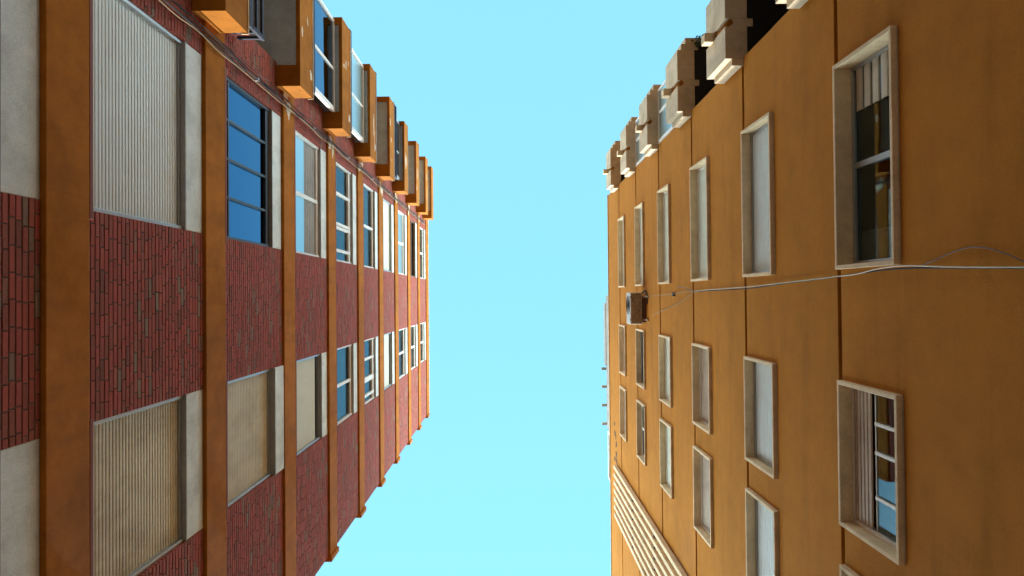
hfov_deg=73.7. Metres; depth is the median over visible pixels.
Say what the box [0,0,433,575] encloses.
brick apartment building
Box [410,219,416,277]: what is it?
window
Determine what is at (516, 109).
sky
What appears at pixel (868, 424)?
ochre apartment building
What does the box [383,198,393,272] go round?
window
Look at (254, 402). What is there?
window
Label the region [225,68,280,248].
window
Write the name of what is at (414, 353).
window
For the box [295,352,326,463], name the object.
window
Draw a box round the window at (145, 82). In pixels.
[89,0,201,232]
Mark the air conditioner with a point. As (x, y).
(636, 302)
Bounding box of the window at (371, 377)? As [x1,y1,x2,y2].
[364,336,378,410]
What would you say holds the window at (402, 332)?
in the brick apartment building at (214, 311)
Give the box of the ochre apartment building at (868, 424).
[601,0,1023,575]
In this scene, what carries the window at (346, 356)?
in the brick apartment building at (214, 311)
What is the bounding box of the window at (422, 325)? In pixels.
[420,322,425,362]
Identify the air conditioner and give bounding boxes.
[626,290,648,323]
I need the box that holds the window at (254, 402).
[226,365,283,519]
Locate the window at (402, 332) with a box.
[399,328,406,378]
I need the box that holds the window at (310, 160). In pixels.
[294,124,325,258]
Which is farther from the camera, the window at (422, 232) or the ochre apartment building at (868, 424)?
the window at (422, 232)
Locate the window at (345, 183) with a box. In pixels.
[335,157,356,264]
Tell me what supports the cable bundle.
attached to the brick apartment building at (214, 311)
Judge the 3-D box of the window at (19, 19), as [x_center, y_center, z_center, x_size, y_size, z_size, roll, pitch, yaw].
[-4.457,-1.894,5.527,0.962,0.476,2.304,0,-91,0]
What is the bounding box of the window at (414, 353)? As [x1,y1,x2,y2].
[411,325,417,369]
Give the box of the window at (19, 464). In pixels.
[0,439,38,575]
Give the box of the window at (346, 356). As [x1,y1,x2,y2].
[336,343,356,425]
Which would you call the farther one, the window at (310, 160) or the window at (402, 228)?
the window at (402, 228)
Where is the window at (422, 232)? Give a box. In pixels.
[420,227,424,278]
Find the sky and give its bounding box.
[315,0,710,575]
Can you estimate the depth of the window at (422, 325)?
31.63 m
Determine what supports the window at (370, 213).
in the brick apartment building at (214, 311)
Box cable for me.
[644,246,1023,315]
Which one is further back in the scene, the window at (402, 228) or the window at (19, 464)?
the window at (402, 228)
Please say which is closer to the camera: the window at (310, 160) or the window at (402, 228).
the window at (310, 160)
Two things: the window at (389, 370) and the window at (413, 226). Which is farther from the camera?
the window at (413, 226)
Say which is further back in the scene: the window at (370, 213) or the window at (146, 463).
the window at (370, 213)
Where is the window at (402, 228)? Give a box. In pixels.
[398,210,406,275]
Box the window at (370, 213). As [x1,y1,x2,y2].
[363,179,377,268]
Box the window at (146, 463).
[89,390,202,575]
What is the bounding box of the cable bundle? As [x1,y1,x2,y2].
[159,0,424,223]
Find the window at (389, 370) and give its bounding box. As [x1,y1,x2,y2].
[384,332,394,389]
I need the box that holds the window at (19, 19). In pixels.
[0,0,38,199]
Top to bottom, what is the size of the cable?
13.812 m

